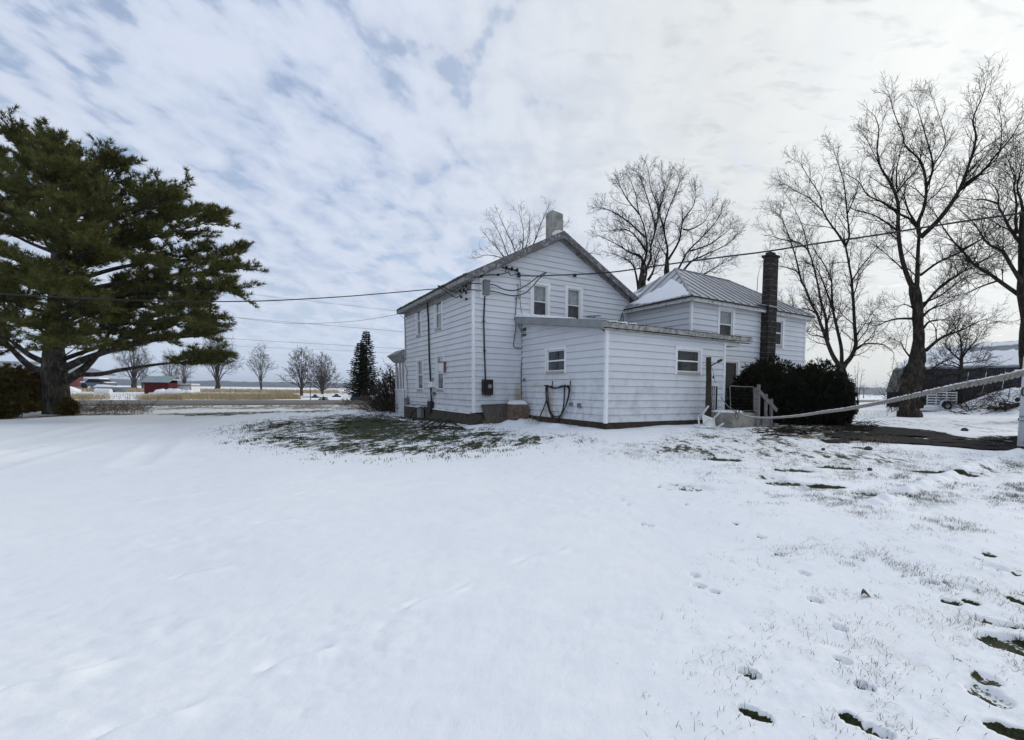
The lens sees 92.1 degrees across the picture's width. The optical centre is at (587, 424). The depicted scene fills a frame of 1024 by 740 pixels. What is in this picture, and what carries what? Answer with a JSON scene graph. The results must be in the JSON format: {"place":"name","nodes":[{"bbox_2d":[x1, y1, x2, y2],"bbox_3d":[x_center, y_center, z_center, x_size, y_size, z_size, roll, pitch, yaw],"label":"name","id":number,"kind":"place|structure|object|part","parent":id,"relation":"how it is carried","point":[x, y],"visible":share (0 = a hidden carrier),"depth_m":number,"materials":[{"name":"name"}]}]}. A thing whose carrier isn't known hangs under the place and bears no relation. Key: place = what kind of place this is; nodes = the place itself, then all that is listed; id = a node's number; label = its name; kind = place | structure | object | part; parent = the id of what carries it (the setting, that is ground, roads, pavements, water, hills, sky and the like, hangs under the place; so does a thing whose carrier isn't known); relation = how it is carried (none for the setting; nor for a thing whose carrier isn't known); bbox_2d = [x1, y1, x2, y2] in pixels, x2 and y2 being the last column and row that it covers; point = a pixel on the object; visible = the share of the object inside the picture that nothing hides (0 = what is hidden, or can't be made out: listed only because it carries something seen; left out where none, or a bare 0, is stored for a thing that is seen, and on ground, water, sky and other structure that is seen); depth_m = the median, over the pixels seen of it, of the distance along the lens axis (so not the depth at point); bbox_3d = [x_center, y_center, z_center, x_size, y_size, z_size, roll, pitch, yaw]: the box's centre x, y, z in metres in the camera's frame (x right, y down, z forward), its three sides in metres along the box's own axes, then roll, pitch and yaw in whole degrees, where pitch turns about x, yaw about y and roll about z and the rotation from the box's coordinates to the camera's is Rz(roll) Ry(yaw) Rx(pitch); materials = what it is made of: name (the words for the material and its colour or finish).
{"place":"outdoors","nodes":[
{"label":"outdoors","id":0,"kind":"place"},
{"bbox_2d":[0,361,115,387],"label":"red house","id":1,"kind":"structure","parent":0,"point":[75,383],"depth_m":67.14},
{"bbox_2d":[31,333,382,352],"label":"power line","id":2,"kind":"object","parent":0,"point":[266,347],"visible":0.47,"depth_m":52.04,"materials":[{"name":"grey metal"}]},
{"bbox_2d":[91,278,393,310],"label":"power line","id":3,"kind":"object","parent":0,"point":[305,300],"visible":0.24,"depth_m":45.86,"materials":[{"name":"grey metal"}]},
{"bbox_2d":[185,312,401,331],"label":"power line","id":4,"kind":"object","parent":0,"point":[316,324],"visible":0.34,"depth_m":46.59,"materials":[{"name":"grey metal"}]},
{"bbox_2d":[226,338,399,348],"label":"power line","id":5,"kind":"object","parent":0,"point":[310,343],"visible":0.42,"depth_m":52.51,"materials":[{"name":"grey metal"}]},
{"bbox_2d":[204,412,597,465],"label":"lawn grass","id":6,"kind":"structure","parent":0,"point":[333,429],"depth_m":13.80,"materials":[{"name":"green plant"}]},
{"bbox_2d":[77,400,879,405],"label":"road","id":7,"kind":"structure","parent":0,"point":[230,402],"depth_m":28.63,"materials":[{"name":"grey asphalt"}]},
{"bbox_2d":[0,387,1023,739],"bbox_3d":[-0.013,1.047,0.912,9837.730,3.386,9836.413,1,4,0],"label":"ground","id":8,"kind":"structure","parent":0,"point":[170,573],"depth_m":3.78,"materials":[{"name":"white snow"}]},
{"bbox_2d":[0,362,41,418],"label":"cedar hedge","id":9,"kind":"object","parent":8,"relation":"on","point":[20,390],"visible":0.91,"depth_m":18.14,"materials":[{"name":"green plant"}]},
{"bbox_2d":[55,397,79,414],"bbox_3d":[-20.418,-0.675,19.189,0.646,0.915,0.839,1,4,0],"label":"cedar bush","id":10,"kind":"object","parent":8,"relation":"on","point":[67,406],"visible":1,"depth_m":19.10,"materials":[{"name":"green plant"}]},
{"bbox_2d":[70,386,105,396],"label":"snow heap","id":11,"kind":"object","parent":8,"relation":"on","point":[73,390],"visible":0.27,"depth_m":40.02,"materials":[{"name":"white snow"}]},
{"bbox_2d":[79,378,116,388],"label":"parked car","id":12,"kind":"object","parent":8,"relation":"on","point":[91,382],"visible":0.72,"depth_m":58.16,"materials":[{"name":"blue paint"}]},
{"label":"window","id":13,"kind":"part","parent":12,"relation":"part of","materials":[{"name":"black glass"}]},
{"bbox_2d":[94,388,112,395],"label":"white drum","id":14,"kind":"object","parent":8,"relation":"on","point":[101,391],"visible":0.6,"depth_m":40.91,"materials":[{"name":"metal"}]},
{"bbox_2d":[92,384,129,391],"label":"covered boat","id":15,"kind":"object","parent":8,"relation":"on","point":[113,388],"visible":0.67,"depth_m":54.59,"materials":[{"name":"white metal"}]},
{"bbox_2d":[78,402,153,414],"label":"dry weeds","id":16,"kind":"object","parent":8,"relation":"on","point":[114,409],"visible":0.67,"depth_m":20.82,"materials":[{"name":"brown plant"}]},
{"bbox_2d":[111,340,155,387],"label":"bare tree","id":17,"kind":"object","parent":8,"relation":"on","point":[134,379],"visible":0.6,"depth_m":77.37,"materials":[{"name":"plant"}]},
{"bbox_2d":[0,104,270,414],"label":"pine tree","id":18,"kind":"object","parent":8,"relation":"on","point":[87,187],"visible":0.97,"depth_m":18.02,"materials":[{"name":"green plant"}]},
{"bbox_2d":[132,352,155,387],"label":"bare tree","id":19,"kind":"object","parent":8,"relation":"on","point":[143,377],"visible":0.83,"depth_m":77.35,"materials":[{"name":"plant"}]},
{"bbox_2d":[140,376,179,393],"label":"red shed","id":20,"kind":"structure","parent":8,"relation":"on","point":[152,384],"depth_m":50.09,"materials":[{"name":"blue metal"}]},
{"bbox_2d":[157,350,181,375],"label":"bare tree","id":21,"kind":"object","parent":8,"relation":"on","point":[169,367],"visible":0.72,"depth_m":82.14,"materials":[{"name":"brown plant"}]},
{"bbox_2d":[147,388,193,394],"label":"snow heap","id":22,"kind":"object","parent":8,"relation":"on","point":[171,390],"visible":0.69,"depth_m":45.89,"materials":[{"name":"white snow"}]},
{"bbox_2d":[172,351,198,383],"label":"bare tree","id":23,"kind":"object","parent":8,"relation":"on","point":[183,374],"visible":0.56,"depth_m":81.38,"materials":[{"name":"plant"}]},
{"bbox_2d":[71,391,304,399],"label":"tan reeds","id":24,"kind":"object","parent":8,"relation":"on","point":[272,395],"visible":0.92,"depth_m":37.09,"materials":[{"name":"beige plant"}]},
{"bbox_2d":[178,383,199,391],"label":"white trailer","id":25,"kind":"object","parent":8,"relation":"on","point":[194,387],"visible":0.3,"depth_m":52.13,"materials":[{"name":"metal"}]},
{"bbox_2d":[76,387,353,393],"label":"shore grass","id":26,"kind":"structure","parent":8,"relation":"on","point":[202,390],"depth_m":67.88,"materials":[{"name":"beige plant"}]},
{"bbox_2d":[196,334,243,388],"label":"bare tree","id":27,"kind":"object","parent":8,"relation":"on","point":[216,375],"visible":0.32,"depth_m":77.30,"materials":[{"name":"brown plant"}]},
{"bbox_2d":[75,395,370,412],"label":"roadside brambles","id":28,"kind":"object","parent":8,"relation":"on","point":[151,406],"visible":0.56,"depth_m":21.59,"materials":[{"name":"brown plant"}]},
{"bbox_2d":[245,342,278,388],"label":"bare tree","id":29,"kind":"object","parent":8,"relation":"on","point":[260,372],"visible":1,"depth_m":79.74,"materials":[{"name":"brown plant"}]},
{"bbox_2d":[278,346,331,395],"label":"bare tree","id":30,"kind":"object","parent":8,"relation":"on","point":[302,372],"visible":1,"depth_m":51.77,"materials":[{"name":"brown plant"}]},
{"bbox_2d":[304,352,345,393],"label":"bare tree","id":31,"kind":"object","parent":8,"relation":"on","point":[322,384],"visible":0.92,"depth_m":61.62,"materials":[{"name":"plant"}]},
{"bbox_2d":[342,342,375,396],"bbox_3d":[-18.049,-4.148,38.774,2.816,4.760,2.789,1,4,0],"label":"spruce tree","id":32,"kind":"object","parent":8,"relation":"on","point":[358,367],"visible":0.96,"depth_m":38.55,"materials":[{"name":"green plant"}]},
{"bbox_2d":[349,330,381,394],"bbox_3d":[-18.027,-4.741,39.889,2.670,5.792,2.707,-1,4,-23],"label":"spruce tree","id":33,"kind":"object","parent":8,"relation":"on","point":[365,334],"visible":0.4,"depth_m":39.60,"materials":[{"name":"green plant"}]},
{"bbox_2d":[349,360,404,412],"bbox_3d":[-10.899,-2.093,27.312,4.603,3.121,4.161,3,5,33],"label":"lilac bush","id":34,"kind":"object","parent":8,"relation":"on","point":[386,402],"visible":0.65,"depth_m":26.88,"materials":[{"name":"brown plant"}]},
{"bbox_2d":[417,418,441,429],"bbox_3d":[-5.839,-0.088,18.263,0.353,0.235,4.665,0,4,-8],"label":"fallen branch","id":35,"kind":"object","parent":8,"relation":"on","point":[431,423],"visible":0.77,"depth_m":17.70,"materials":[{"name":"brown wood"}]},
{"bbox_2d":[424,426,454,428],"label":"fallen branch","id":36,"kind":"object","parent":8,"relation":"on","point":[438,427],"visible":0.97,"depth_m":15.81,"materials":[{"name":"brown wood"}]},
{"bbox_2d":[435,420,458,428],"bbox_3d":[-5.159,-0.081,17.704,0.773,0.192,3.704,-1,4,-19],"label":"fallen branch","id":37,"kind":"object","parent":8,"relation":"on","point":[445,421],"visible":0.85,"depth_m":18.03,"materials":[{"name":"brown wood"}]},
{"bbox_2d":[431,423,464,428],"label":"fallen branch","id":38,"kind":"object","parent":8,"relation":"on","point":[445,426],"visible":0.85,"depth_m":16.38,"materials":[{"name":"brown wood"}]},
{"bbox_2d":[441,421,461,427],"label":"fallen branch","id":39,"kind":"object","parent":8,"relation":"on","point":[448,423],"visible":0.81,"depth_m":17.46,"materials":[{"name":"brown wood"}]},
{"bbox_2d":[481,403,507,423],"bbox_3d":[-3.260,-0.351,17.831,1.150,0.812,0.350,-2,5,-34],"label":"plywood board","id":40,"kind":"object","parent":8,"relation":"on","point":[491,410],"visible":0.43,"depth_m":17.78,"materials":[{"name":"grey wood"}]},
{"bbox_2d":[507,400,528,420],"bbox_3d":[-2.548,-0.468,17.930,0.661,0.838,0.468,-2,5,-34],"label":"wooden crate","id":41,"kind":"object","parent":8,"relation":"on","point":[517,409],"visible":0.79,"depth_m":17.77,"materials":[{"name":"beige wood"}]},
{"bbox_2d":[481,411,573,424],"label":"wall weeds","id":42,"kind":"object","parent":8,"relation":"on","point":[524,416],"depth_m":17.00,"materials":[{"name":"brown plant"}]},
{"bbox_2d":[467,196,602,259],"bbox_3d":[-3.650,-9.178,36.451,10.133,15.578,2.865,1,4,7],"label":"bare tree","id":43,"kind":"object","parent":8,"relation":"on","point":[528,237],"visible":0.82,"depth_m":36.24,"materials":[{"name":"brown plant"}]},
{"bbox_2d":[387,210,815,429],"bbox_3d":[0.141,-4.182,23.892,15.381,8.900,17.301,-2,5,-34],"label":"farmhouse","id":44,"kind":"object","parent":8,"relation":"on","point":[611,350],"visible":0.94,"depth_m":18.21,"materials":[{"name":"white paint"}]},
{"bbox_2d":[0,288,440,301],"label":"service cable","id":45,"kind":"object","parent":44,"relation":"attached to","point":[205,301],"visible":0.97,"depth_m":15.50,"materials":[{"name":"black rubber"}]},
{"bbox_2d":[229,314,396,323],"bbox_3d":[-25.145,-8.674,36.453,36.917,3.780,1.761,3,5,32],"label":"drop wire","id":46,"kind":"object","parent":44,"relation":"attached to","point":[314,323],"visible":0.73,"depth_m":33.84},
{"bbox_2d":[415,308,421,336],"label":"window","id":47,"kind":"structure","parent":44,"relation":"in","point":[418,315],"depth_m":23.09,"materials":[{"name":"white glass"}]},
{"bbox_2d":[416,357,423,390],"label":"window","id":48,"kind":"structure","parent":44,"relation":"in","point":[419,361],"depth_m":23.22,"materials":[{"name":"white glass"}]},
{"bbox_2d":[434,299,445,330],"bbox_3d":[-6.098,-4.665,20.486,0.362,1.463,1.106,-2,5,-34],"label":"window","id":49,"kind":"structure","parent":44,"relation":"in","point":[438,310],"depth_m":20.76,"materials":[{"name":"white glass"}]},
{"bbox_2d":[435,353,448,390],"bbox_3d":[-6.038,-2.165,20.523,0.362,1.581,1.101,-2,5,-34],"label":"window","id":50,"kind":"structure","parent":44,"relation":"in","point":[440,378],"depth_m":20.79,"materials":[{"name":"white glass"}]},
{"bbox_2d":[530,279,550,314],"bbox_3d":[-1.875,-4.744,18.892,0.896,1.509,0.362,-2,5,-34],"label":"window","id":51,"kind":"structure","parent":44,"relation":"in","point":[540,292],"depth_m":18.92,"materials":[{"name":"white glass"}]},
{"bbox_2d":[539,385,569,419],"bbox_3d":[-1.109,-0.738,16.401,0.121,1.177,2.019,-2,5,-34],"label":"garden hose","id":52,"kind":"object","parent":44,"relation":"hanging from","point":[547,402],"visible":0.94,"depth_m":16.36,"materials":[{"name":"black rubber"}]},
{"bbox_2d":[544,345,566,373],"bbox_3d":[-0.954,-2.150,16.513,0.362,0.924,1.394,-2,5,-34],"label":"window","id":53,"kind":"structure","parent":44,"relation":"in","point":[555,357],"depth_m":16.80,"materials":[{"name":"white glass"}]},
{"bbox_2d":[564,284,583,318],"bbox_3d":[-0.606,-4.810,19.761,0.896,1.554,0.362,-2,5,-34],"label":"window","id":54,"kind":"structure","parent":44,"relation":"in","point":[573,308],"depth_m":19.79,"materials":[{"name":"white glass"}]},
{"bbox_2d":[675,345,702,374],"bbox_3d":[3.251,-2.079,16.094,1.261,0.932,0.362,-2,5,-34],"label":"window","id":55,"kind":"structure","parent":44,"relation":"in","point":[688,361],"depth_m":16.26,"materials":[{"name":"white glass"}]},
{"bbox_2d":[712,305,735,334],"bbox_3d":[5.439,-3.986,19.489,1.047,1.343,0.362,-2,5,-34],"label":"window","id":56,"kind":"structure","parent":44,"relation":"in","point":[726,315],"depth_m":19.56,"materials":[{"name":"white glass"}]},
{"bbox_2d":[725,357,739,407],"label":"back door","id":57,"kind":"structure","parent":44,"relation":"in","point":[729,361],"depth_m":19.93,"materials":[{"name":"white paint"}]},
{"bbox_2d":[518,212,1023,276],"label":"service cable","id":58,"kind":"object","parent":44,"relation":"attached to","point":[791,247],"visible":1,"depth_m":12.81,"materials":[{"name":"black rubber"}]},
{"bbox_2d":[758,317,785,347],"bbox_3d":[8.037,-4.004,21.278,1.436,1.304,0.362,-2,5,-34],"label":"window","id":59,"kind":"structure","parent":44,"relation":"in","point":[780,324],"depth_m":21.52,"materials":[{"name":"white glass"}]},
{"bbox_2d":[585,154,682,289],"bbox_3d":[3.169,-10.925,37.558,7.533,19.100,5.223,4,5,42],"label":"bare tree","id":60,"kind":"object","parent":8,"relation":"on","point":[641,282],"visible":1,"depth_m":36.98,"materials":[{"name":"brown plant"}]},
{"bbox_2d":[642,160,747,276],"bbox_3d":[8.150,-10.600,37.730,8.222,18.594,3.864,1,4,0],"label":"bare tree","id":61,"kind":"object","parent":8,"relation":"on","point":[666,267],"visible":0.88,"depth_m":37.34,"materials":[{"name":"brown plant"}]},
{"bbox_2d":[694,406,723,428],"bbox_3d":[3.782,-0.041,15.069,0.788,1.063,0.778,0,4,-16],"label":"plastic chair","id":62,"kind":"object","parent":8,"relation":"on","point":[708,422],"visible":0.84,"depth_m":15.08,"materials":[{"name":"white plastic"}]},
{"bbox_2d":[705,357,722,416],"bbox_3d":[4.130,-0.961,16.033,0.233,2.426,1.054,4,5,36],"label":"wooden post","id":63,"kind":"object","parent":8,"relation":"on","point":[708,399],"visible":0.91,"depth_m":15.67,"materials":[{"name":"brown wood"}]},
{"bbox_2d":[704,385,777,427],"bbox_3d":[4.729,-0.542,17.176,2.700,1.701,3.112,-2,5,-34],"label":"concrete stoop","id":64,"kind":"object","parent":8,"relation":"on","point":[727,418],"visible":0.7,"depth_m":16.02,"materials":[{"name":"grey concrete"}]},
{"bbox_2d":[721,369,1023,418],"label":"braided rope","id":65,"kind":"object","parent":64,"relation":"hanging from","point":[995,379],"visible":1,"depth_m":3.50,"materials":[{"name":"white fabric"}]},
{"bbox_2d":[725,353,807,424],"bbox_3d":[6.549,-1.219,17.642,3.028,2.787,2.376,1,4,0],"label":"evergreen shrub","id":66,"kind":"object","parent":8,"relation":"on","point":[776,382],"visible":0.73,"depth_m":17.17,"materials":[{"name":"green plant"}]},
{"bbox_2d":[777,285,823,331],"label":"bare tree","id":67,"kind":"object","parent":8,"relation":"on","point":[789,302],"visible":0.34,"depth_m":45.29,"materials":[{"name":"grey plant"}]},
{"bbox_2d":[578,427,1023,739],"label":"grass tips","id":68,"kind":"object","parent":8,"relation":"on","point":[917,497],"depth_m":6.45,"materials":[{"name":"green plant"}]},
{"bbox_2d":[787,358,859,427],"bbox_3d":[8.387,-1.184,18.099,3.405,2.761,2.629,1,4,0],"label":"evergreen shrub","id":69,"kind":"object","parent":8,"relation":"on","point":[825,389],"visible":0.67,"depth_m":17.52,"materials":[{"name":"green plant"}]},
{"bbox_2d":[751,124,907,414],"bbox_3d":[12.778,-8.572,27.251,10.160,16.441,5.475,-1,4,-18],"label":"bare tree","id":70,"kind":"object","parent":8,"relation":"on","point":[843,364],"visible":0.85,"depth_m":26.75,"materials":[{"name":"grey plant"}]},
{"bbox_2d":[852,365,864,411],"bbox_3d":[16.428,-2.260,29.929,0.832,3.331,2.051,4,5,43],"label":"bare shrub","id":71,"kind":"object","parent":8,"relation":"on","point":[859,390],"visible":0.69,"depth_m":29.93,"materials":[{"name":"brown plant"}]},
{"bbox_2d":[861,589,876,596],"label":"dead leaf","id":72,"kind":"object","parent":8,"relation":"on","point":[864,591],"visible":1,"depth_m":3.61,"materials":[{"name":"brown plant"}]},
{"bbox_2d":[841,410,908,447],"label":"yard weeds","id":73,"kind":"object","parent":8,"relation":"on","point":[863,439],"visible":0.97,"depth_m":12.49,"materials":[{"name":"brown plant"}]},
{"bbox_2d":[882,360,940,394],"bbox_3d":[22.738,-2.725,33.930,4.503,3.787,1.516,1,4,0],"label":"bare shrub","id":74,"kind":"object","parent":8,"relation":"on","point":[899,378],"visible":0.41,"depth_m":33.88,"materials":[{"name":"brown plant"}]},
{"bbox_2d":[821,50,1023,417],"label":"bare tree","id":75,"kind":"object","parent":8,"relation":"on","point":[913,377],"visible":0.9,"depth_m":25.16,"materials":[{"name":"grey plant"}]},
{"bbox_2d":[921,392,957,410],"bbox_3d":[22.197,-1.497,31.357,2.367,1.207,1.684,1,4,0],"label":"utility trailer","id":76,"kind":"object","parent":8,"relation":"on","point":[930,407],"visible":0.69,"depth_m":30.79,"materials":[{"name":"white metal"}]},
{"bbox_2d":[866,372,1021,414],"bbox_3d":[23.092,-1.823,31.368,9.157,3.206,8.517,3,4,26],"label":"brush","id":77,"kind":"object","parent":8,"relation":"on","point":[963,402],"visible":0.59,"depth_m":30.48,"materials":[{"name":"brown plant"}]},
{"bbox_2d":[975,389,986,396],"bbox_3d":[24.046,-1.903,29.696,1.059,0.562,0.380,-1,4,-27],"label":"log","id":78,"kind":"object","parent":77,"relation":"on","point":[979,394],"visible":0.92,"depth_m":29.59,"materials":[{"name":"brown wood"}]},
{"bbox_2d":[987,405,997,409],"bbox_3d":[23.643,-0.978,28.419,1.158,0.283,0.210,-1,4,-26],"label":"log","id":79,"kind":"object","parent":77,"relation":"on","point":[989,407],"visible":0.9,"depth_m":28.21,"materials":[{"name":"brown wood"}]},
{"bbox_2d":[998,398,1008,404],"bbox_3d":[24.224,-1.295,28.364,1.302,0.459,0.189,-1,4,-28],"label":"log","id":80,"kind":"object","parent":77,"relation":"on","point":[1003,403],"visible":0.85,"depth_m":28.23,"materials":[{"name":"brown wood"}]},
{"bbox_2d":[1003,403,1019,409],"bbox_3d":[24.763,-1.090,28.340,1.410,0.557,0.439,-1,4,-19],"label":"log","id":81,"kind":"object","parent":77,"relation":"on","point":[1008,406],"visible":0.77,"depth_m":28.19,"materials":[{"name":"brown wood"}]},
{"bbox_2d":[886,340,1021,406],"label":"gambrel barn","id":82,"kind":"structure","parent":8,"relation":"on","point":[1007,350],"depth_m":37.88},
{"bbox_2d":[899,125,1023,419],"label":"bare tree","id":83,"kind":"object","parent":8,"relation":"on","point":[1018,292],"visible":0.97,"depth_m":23.55,"materials":[{"name":"grey plant"}]},
{"bbox_2d":[922,302,1013,403],"bbox_3d":[25.070,-4.594,32.780,5.249,6.750,3.543,1,4,0],"label":"bare tree","id":84,"kind":"object","parent":8,"relation":"on","point":[960,367],"visible":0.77,"depth_m":32.61,"materials":[{"name":"grey plant"}]},
{"bbox_2d":[0,0,1023,387],"label":"sky","id":85,"kind":"structure","parent":0,"point":[363,147],"materials":[{"name":"white"}]},
{"bbox_2d":[83,378,982,394],"bbox_3d":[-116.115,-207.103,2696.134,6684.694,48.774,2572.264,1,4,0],"label":"hills","id":86,"kind":"structure","parent":0,"point":[212,383],"depth_m":2503.22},
{"bbox_2d":[88,385,981,399],"bbox_3d":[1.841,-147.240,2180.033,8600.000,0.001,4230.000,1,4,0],"label":"lake","id":87,"kind":"structure","parent":0,"point":[859,396],"depth_m":409.57,"materials":[{"name":"grey liquid"}]},
{"bbox_2d":[820,425,1023,449],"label":"driveway","id":88,"kind":"structure","parent":0,"point":[933,436],"depth_m":14.34,"materials":[{"name":"grey asphalt"}]},
{"bbox_2d":[748,417,886,436],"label":"fallen twigs","id":89,"kind":"object","parent":88,"relation":"on","point":[829,429],"visible":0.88,"depth_m":15.73,"materials":[{"name":"brown wood"}]},
{"bbox_2d":[1017,357,1023,445],"bbox_3d":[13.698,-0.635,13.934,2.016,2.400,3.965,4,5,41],"label":"post","id":90,"kind":"object","parent":88,"relation":"on","point":[1020,439],"visible":1,"depth_m":13.13,"materials":[{"name":"white paint"}]}
]}

